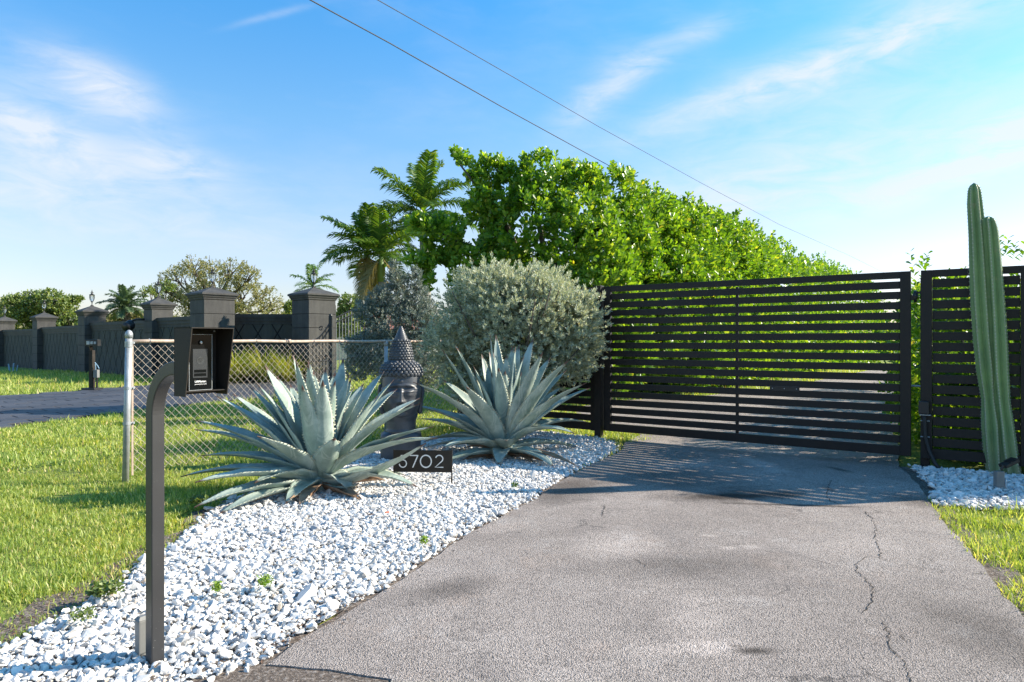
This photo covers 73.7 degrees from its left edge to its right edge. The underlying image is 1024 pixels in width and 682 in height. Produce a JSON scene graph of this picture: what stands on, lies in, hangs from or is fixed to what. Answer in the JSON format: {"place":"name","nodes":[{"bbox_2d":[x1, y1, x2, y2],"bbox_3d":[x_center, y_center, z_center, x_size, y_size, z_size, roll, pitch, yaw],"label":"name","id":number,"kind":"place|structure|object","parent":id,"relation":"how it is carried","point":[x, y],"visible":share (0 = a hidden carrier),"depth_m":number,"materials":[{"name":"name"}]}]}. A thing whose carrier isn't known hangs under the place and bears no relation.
{"place":"outdoors","nodes":[
{"label":"outdoors","id":0,"kind":"place"},
{"bbox_2d":[0,469,274,648],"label":"lawn grass","id":1,"kind":"structure","parent":0,"point":[29,511],"depth_m":4.50,"materials":[{"name":"green plant"}]},
{"bbox_2d":[0,379,349,428],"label":"paver driveway","id":2,"kind":"structure","parent":0,"point":[44,407],"depth_m":13.49,"materials":[{"name":"grey asphalt"}]},
{"bbox_2d":[81,340,102,389],"bbox_3d":[-10.583,0.605,17.261,0.510,1.280,0.361,0,0,8],"label":"call box","id":3,"kind":"object","parent":2,"relation":"on","point":[94,373],"visible":0.98,"depth_m":17.25,"materials":[{"name":"brown metal"}]},
{"bbox_2d":[311,314,332,379],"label":"iron gate","id":4,"kind":"structure","parent":2,"relation":"on","point":[330,331],"depth_m":20.93,"materials":[{"name":"black metal"}]},
{"bbox_2d":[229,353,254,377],"bbox_3d":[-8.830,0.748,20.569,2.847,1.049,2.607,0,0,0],"label":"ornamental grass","id":5,"kind":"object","parent":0,"point":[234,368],"depth_m":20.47,"materials":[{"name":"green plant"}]},
{"bbox_2d":[229,345,281,382],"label":"ornamental grass","id":6,"kind":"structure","parent":0,"point":[238,369],"depth_m":20.60,"materials":[{"name":"green plant"}]},
{"bbox_2d":[138,659,390,681],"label":"soil verge","id":7,"kind":"structure","parent":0,"point":[261,672],"depth_m":2.42,"materials":[{"name":"brown soil"}]},
{"bbox_2d":[146,327,233,665],"bbox_3d":[-1.169,0.593,2.411,0.412,1.275,0.152,0,0,36],"label":"intercom post","id":8,"kind":"object","parent":7,"relation":"on","point":[200,363],"visible":1,"depth_m":2.48,"materials":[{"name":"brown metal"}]},
{"bbox_2d":[255,352,320,381],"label":"ornamental grass","id":9,"kind":"object","parent":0,"point":[287,377],"depth_m":21.05,"materials":[{"name":"green plant"}]},
{"bbox_2d":[0,399,639,473],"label":"lawn grass","id":10,"kind":"structure","parent":0,"point":[44,436],"depth_m":8.35,"materials":[{"name":"green plant"}]},
{"bbox_2d":[82,430,618,608],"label":"gravel","id":11,"kind":"structure","parent":0,"point":[448,509],"depth_m":4.22,"materials":[{"name":"white gravel"}]},
{"bbox_2d":[85,578,124,596],"bbox_3d":[-1.848,1.118,3.102,0.159,0.066,0.158,0,0,-36],"label":"weed","id":12,"kind":"object","parent":11,"relation":"on","point":[99,591],"visible":1,"depth_m":3.08,"materials":[{"name":"green plant"}]},
{"bbox_2d":[188,493,211,504],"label":"weed","id":13,"kind":"object","parent":11,"relation":"on","point":[195,499],"visible":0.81,"depth_m":4.81,"materials":[{"name":"green plant"}]},
{"bbox_2d":[211,580,222,592],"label":"weed","id":14,"kind":"object","parent":11,"relation":"on","point":[217,585],"visible":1,"depth_m":3.13,"materials":[{"name":"green plant"}]},
{"bbox_2d":[256,573,273,587],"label":"weed","id":15,"kind":"object","parent":11,"relation":"on","point":[264,583],"visible":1,"depth_m":3.21,"materials":[{"name":"green plant"}]},
{"bbox_2d":[2,453,614,662],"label":"leaf litter","id":16,"kind":"object","parent":11,"relation":"on","point":[47,604],"visible":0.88,"depth_m":3.08,"materials":[{"name":"plant"}]},
{"bbox_2d":[181,356,437,513],"bbox_3d":[-1.618,0.664,5.403,1.921,1.111,1.374,0,0,-15],"label":"agave","id":17,"kind":"object","parent":11,"relation":"on","point":[316,432],"visible":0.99,"depth_m":5.28,"materials":[{"name":"green plant"}]},
{"bbox_2d":[377,326,424,459],"bbox_3d":[-1.120,0.524,6.899,0.464,1.352,0.469,0,0,-42],"label":"statue","id":18,"kind":"object","parent":11,"relation":"on","point":[402,369],"visible":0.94,"depth_m":6.75,"materials":[{"name":"stone"}]},
{"bbox_2d":[393,449,451,483],"bbox_3d":[-0.736,1.063,5.629,0.493,0.334,0.019,0,0,3],"label":"number sign","id":19,"kind":"object","parent":11,"relation":"on","point":[428,461],"visible":0.88,"depth_m":5.62,"materials":[{"name":"brown metal"}]},
{"bbox_2d":[419,535,428,543],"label":"weed","id":20,"kind":"object","parent":11,"relation":"on","point":[423,539],"visible":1,"depth_m":3.86,"materials":[{"name":"green plant"}]},
{"bbox_2d":[413,335,589,466],"bbox_3d":[-0.122,0.575,6.987,1.966,1.290,1.356,0,0,0],"label":"agave","id":21,"kind":"object","parent":11,"relation":"on","point":[510,403],"visible":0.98,"depth_m":6.82,"materials":[{"name":"green plant"}]},
{"bbox_2d":[416,251,613,410],"bbox_3d":[0.021,0.076,8.321,2.463,2.316,1.747,0,0,0],"label":"silver bush","id":22,"kind":"object","parent":11,"relation":"on","point":[483,303],"visible":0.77,"depth_m":7.99,"materials":[{"name":"green plant"}]},
{"bbox_2d":[511,481,518,487],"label":"weed","id":23,"kind":"object","parent":11,"relation":"on","point":[515,484],"visible":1,"depth_m":5.34,"materials":[{"name":"green plant"}]},
{"bbox_2d":[337,316,438,359],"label":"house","id":24,"kind":"structure","parent":0,"point":[362,347],"depth_m":57.36,"materials":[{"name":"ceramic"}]},
{"bbox_2d":[0,343,1023,625],"bbox_3d":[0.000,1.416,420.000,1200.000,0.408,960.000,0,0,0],"label":"ground","id":25,"kind":"structure","parent":0,"point":[912,459],"depth_m":6.34,"materials":[{"name":"green plant"}]},
{"bbox_2d":[0,287,85,328],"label":"broadleaf tree","id":26,"kind":"object","parent":25,"relation":"on","point":[23,308],"visible":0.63,"depth_m":43.11,"materials":[{"name":"green plant"}]},
{"bbox_2d":[96,284,147,320],"bbox_3d":[-18.713,-0.653,32.954,2.410,4.132,2.383,0,0,0],"label":"date palm","id":27,"kind":"object","parent":25,"relation":"on","point":[123,305],"visible":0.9,"depth_m":32.80,"materials":[{"name":"green plant"}]},
{"bbox_2d":[0,491,249,647],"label":"soil strip","id":28,"kind":"object","parent":25,"relation":"on","point":[42,609],"visible":0.23,"depth_m":3.13,"materials":[{"name":"soil"}]},
{"bbox_2d":[106,310,177,321],"bbox_3d":[-19.107,-0.828,34.441,4.701,1.558,2.115,0,0,0],"label":"shrub","id":29,"kind":"object","parent":25,"relation":"on","point":[133,316],"visible":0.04,"depth_m":33.95,"materials":[{"name":"green plant"}]},
{"bbox_2d":[137,278,177,299],"bbox_3d":[-19.608,-0.942,38.274,2.433,5.129,1.747,0,0,11],"label":"sparse tree","id":30,"kind":"object","parent":25,"relation":"on","point":[166,288],"visible":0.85,"depth_m":37.82,"materials":[{"name":"green plant"}]},
{"bbox_2d":[0,286,339,380],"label":"perimeter wall","id":31,"kind":"structure","parent":25,"relation":"on","point":[45,342],"depth_m":23.78,"materials":[{"name":"black paint"}]},
{"bbox_2d":[41,300,46,312],"bbox_3d":[-23.579,-1.770,34.400,0.211,0.700,0.211,0,0,-27],"label":"lantern","id":32,"kind":"object","parent":31,"relation":"on","point":[43,305],"visible":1,"depth_m":34.36,"materials":[{"name":"glass"}]},
{"bbox_2d":[89,291,94,301],"bbox_3d":[-17.657,-1.818,28.700,0.211,0.700,0.211,0,0,-26],"label":"lantern","id":33,"kind":"object","parent":31,"relation":"on","point":[91,296],"visible":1,"depth_m":28.66,"materials":[{"name":"glass"}]},
{"bbox_2d":[121,318,144,331],"bbox_3d":[-13.220,-0.553,23.808,0.397,0.486,0.690,0,0,41],"label":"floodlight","id":34,"kind":"object","parent":31,"relation":"attached to","point":[128,325],"visible":0.96,"depth_m":23.65,"materials":[{"name":"metal"}]},
{"bbox_2d":[155,278,161,297],"bbox_3d":[-12.534,-1.876,24.200,0.211,0.700,0.211,0,0,-26],"label":"lantern","id":35,"kind":"object","parent":31,"relation":"on","point":[158,286],"visible":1,"depth_m":24.16,"materials":[{"name":"glass"}]},
{"bbox_2d":[209,267,215,285],"bbox_3d":[-9.524,-2.037,21.700,0.211,0.659,0.211,0,0,-26],"label":"lantern","id":36,"kind":"object","parent":31,"relation":"on","point":[212,277],"visible":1,"depth_m":21.66,"materials":[{"name":"glass"}]},
{"bbox_2d":[310,268,316,287],"bbox_3d":[-6.389,-2.044,22.000,0.211,0.659,0.211,0,0,-26],"label":"lantern","id":37,"kind":"object","parent":31,"relation":"on","point":[313,274],"visible":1,"depth_m":21.96,"materials":[{"name":"glass"}]},
{"bbox_2d":[151,255,285,316],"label":"spreading tree","id":38,"kind":"object","parent":25,"relation":"on","point":[240,303],"visible":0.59,"depth_m":45.53,"materials":[{"name":"green plant"}]},
{"bbox_2d":[232,343,302,381],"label":"ornamental grass","id":39,"kind":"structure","parent":25,"relation":"on","point":[263,377],"depth_m":20.85,"materials":[{"name":"green plant"}]},
{"bbox_2d":[281,299,291,313],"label":"broadleaf tree","id":40,"kind":"object","parent":25,"relation":"on","point":[288,307],"visible":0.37,"depth_m":53.94,"materials":[{"name":"green plant"}]},
{"bbox_2d":[122,330,465,482],"bbox_3d":[-1.896,0.568,7.726,0.078,1.326,4.802,0,0,35],"label":"chain link fence","id":41,"kind":"object","parent":25,"relation":"on","point":[129,390],"visible":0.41,"depth_m":6.32,"materials":[{"name":"metal"}]},
{"bbox_2d":[0,367,589,401],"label":"lawn grass","id":42,"kind":"structure","parent":25,"relation":"on","point":[40,382],"depth_m":20.44,"materials":[{"name":"green plant"}]},
{"bbox_2d":[0,448,608,681],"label":"gravel bed base","id":43,"kind":"object","parent":25,"relation":"on","point":[339,609],"visible":0.16,"depth_m":3.01,"materials":[{"name":"grey gravel"}]},
{"bbox_2d":[0,599,348,681],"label":"gravel","id":44,"kind":"structure","parent":43,"relation":"on","point":[109,642],"depth_m":2.66,"materials":[{"name":"white gravel"}]},
{"bbox_2d":[68,605,97,621],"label":"weed","id":45,"kind":"object","parent":44,"relation":"on","point":[81,613],"visible":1,"depth_m":2.82,"materials":[{"name":"green plant"}]},
{"bbox_2d":[134,614,145,658],"bbox_3d":[-1.387,1.130,2.560,0.038,0.200,0.044,0,0,35],"label":"junction box","id":46,"kind":"object","parent":44,"relation":"on","point":[140,635],"visible":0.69,"depth_m":2.54,"materials":[{"name":"grey plastic"}]},
{"bbox_2d":[290,262,339,292],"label":"royal palm","id":47,"kind":"object","parent":25,"relation":"on","point":[309,283],"visible":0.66,"depth_m":49.86,"materials":[{"name":"green plant"}]},
{"bbox_2d":[336,292,364,365],"bbox_3d":[-9.576,-0.650,40.225,2.412,4.578,2.690,0,0,0],"label":"broadleaf tree","id":48,"kind":"object","parent":25,"relation":"on","point":[344,306],"visible":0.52,"depth_m":39.94,"materials":[{"name":"green plant"}]},
{"bbox_2d":[319,202,417,351],"bbox_3d":[-6.398,-2.332,30.090,4.613,7.422,4.631,0,0,0],"label":"royal palm","id":49,"kind":"object","parent":25,"relation":"on","point":[360,270],"visible":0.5,"depth_m":29.44,"materials":[{"name":"green plant"}]},
{"bbox_2d":[332,200,420,348],"bbox_3d":[-5.420,-2.298,29.234,4.357,7.333,4.466,0,0,-33],"label":"royal palm","id":50,"kind":"object","parent":25,"relation":"on","point":[380,232],"visible":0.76,"depth_m":28.62,"materials":[{"name":"green plant"}]},
{"bbox_2d":[335,294,429,375],"bbox_3d":[-4.527,-0.218,24.226,3.887,3.022,0.096,0,0,-40],"label":"iron fence","id":51,"kind":"object","parent":25,"relation":"on","point":[345,313],"visible":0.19,"depth_m":23.24,"materials":[{"name":"metal"}]},
{"bbox_2d":[339,258,456,392],"bbox_3d":[-1.743,-0.039,10.520,1.796,2.541,1.115,0,0,0],"label":"silver bush","id":52,"kind":"object","parent":25,"relation":"on","point":[402,314],"visible":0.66,"depth_m":10.43,"materials":[{"name":"green plant"}]},
{"bbox_2d":[371,149,479,369],"bbox_3d":[-4.351,-3.475,31.008,5.464,9.712,5.266,0,0,34],"label":"royal palm","id":53,"kind":"object","parent":25,"relation":"on","point":[420,192],"visible":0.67,"depth_m":30.42,"materials":[{"name":"green plant"}]},
{"bbox_2d":[268,442,623,658],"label":"edge soil","id":54,"kind":"structure","parent":25,"relation":"on","point":[281,649],"depth_m":3.17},
{"bbox_2d":[594,286,603,436],"bbox_3d":[1.064,0.263,8.357,0.095,1.874,0.095,0,0,35],"label":"gate post","id":55,"kind":"object","parent":25,"relation":"on","point":[598,402],"visible":0.7,"depth_m":8.32,"materials":[{"name":"black metal"}]},
{"bbox_2d":[457,287,593,430],"bbox_3d":[0.149,0.220,9.041,2.213,1.770,0.050,0,0,35],"label":"slatted fence","id":56,"kind":"object","parent":55,"relation":"attached to","point":[577,416],"visible":0.16,"depth_m":8.56,"materials":[{"name":"black metal"}]},
{"bbox_2d":[604,271,910,455],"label":"driveway gate","id":57,"kind":"structure","parent":55,"relation":"attached to","point":[784,388],"depth_m":7.25,"materials":[{"name":"black metal"}]},
{"bbox_2d":[911,290,920,302],"bbox_3d":[3.830,-0.423,6.480,0.110,0.116,0.102,0,0,-13],"label":"gate catch","id":58,"kind":"object","parent":57,"relation":"attached to","point":[914,296],"visible":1,"depth_m":6.45,"materials":[{"name":"black metal"}]},
{"bbox_2d":[539,428,658,443],"bbox_3d":[1.145,1.140,8.710,1.037,0.151,1.592,0,0,-37],"label":"grass patch","id":59,"kind":"object","parent":25,"relation":"on","point":[611,436],"visible":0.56,"depth_m":8.52,"materials":[{"name":"green plant"}]},
{"bbox_2d":[399,143,893,397],"bbox_3d":[10.489,-1.162,25.810,4.341,5.315,36.844,0,0,37],"label":"hedge","id":60,"kind":"object","parent":25,"relation":"on","point":[639,234],"visible":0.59,"depth_m":13.06,"materials":[{"name":"green plant"}]},
{"bbox_2d":[559,369,917,438],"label":"lawn grass","id":61,"kind":"structure","parent":25,"relation":"on","point":[804,379],"depth_m":17.69,"materials":[{"name":"green plant"}]},
{"bbox_2d":[920,278,929,466],"bbox_3d":[3.934,0.300,6.499,0.075,1.800,0.075,0,0,35],"label":"gate post","id":62,"kind":"object","parent":25,"relation":"on","point":[924,462],"visible":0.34,"depth_m":6.49,"materials":[{"name":"black metal"}]},
{"bbox_2d":[921,265,1023,466],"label":"slatted fence","id":63,"kind":"object","parent":62,"relation":"attached to","point":[928,335],"visible":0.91,"depth_m":6.30,"materials":[{"name":"black metal"}]},
{"bbox_2d":[918,401,940,467],"bbox_3d":[3.896,0.886,6.348,0.085,0.647,0.210,0,0,-43],"label":"control box","id":64,"kind":"object","parent":63,"relation":"attached to","point":[923,408],"visible":0.96,"depth_m":6.36,"materials":[{"name":"metal"}]},
{"bbox_2d":[869,235,1023,467],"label":"hedge","id":65,"kind":"object","parent":25,"relation":"on","point":[915,358],"visible":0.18,"depth_m":7.30,"materials":[{"name":"green plant"}]},
{"bbox_2d":[899,467,1023,616],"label":"edge soil","id":66,"kind":"structure","parent":25,"relation":"on","point":[993,572],"depth_m":3.63,"materials":[{"name":"brown soil"}]},
{"bbox_2d":[907,464,1023,510],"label":"gravel","id":67,"kind":"structure","parent":25,"relation":"on","point":[973,487],"depth_m":5.42,"materials":[{"name":"white gravel"}]},
{"bbox_2d":[966,183,1021,473],"bbox_3d":[4.303,-0.085,6.092,0.472,2.670,0.279,0,0,0],"label":"cactus","id":68,"kind":"object","parent":67,"relation":"on","point":[989,328],"visible":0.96,"depth_m":6.05,"materials":[{"name":"green plant"}]},
{"bbox_2d":[993,457,1019,490],"bbox_3d":[3.894,1.076,5.384,0.183,0.308,0.075,0,0,-10],"label":"spotlight","id":69,"kind":"object","parent":67,"relation":"on","point":[999,480],"visible":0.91,"depth_m":5.36,"materials":[{"name":"metal"}]},
{"bbox_2d":[925,495,1023,613],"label":"lawn grass","id":70,"kind":"structure","parent":25,"relation":"on","point":[1000,548],"depth_m":4.16,"materials":[{"name":"green plant"}]},
{"bbox_2d":[0,0,1023,340],"label":"sky","id":71,"kind":"structure","parent":0,"point":[138,138],"materials":[{"name":"blue"}]},
{"bbox_2d":[310,0,896,300],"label":"overhead wire","id":72,"kind":"object","parent":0,"point":[450,77],"visible":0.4,"depth_m":14.12,"materials":[{"name":"black metal"}]},
{"bbox_2d":[378,0,881,271],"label":"overhead wire","id":73,"kind":"object","parent":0,"point":[579,115],"visible":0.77,"depth_m":16.66,"materials":[{"name":"black metal"}]},
{"bbox_2d":[267,370,1023,681],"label":"driveway","id":74,"kind":"structure","parent":0,"point":[749,555],"depth_m":3.28,"materials":[{"name":"grey asphalt"}]},
{"bbox_2d":[602,481,911,681],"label":"asphalt crack","id":75,"kind":"object","parent":74,"relation":"on","point":[865,580],"visible":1,"depth_m":3.18,"materials":[{"name":"black asphalt"}]}
]}

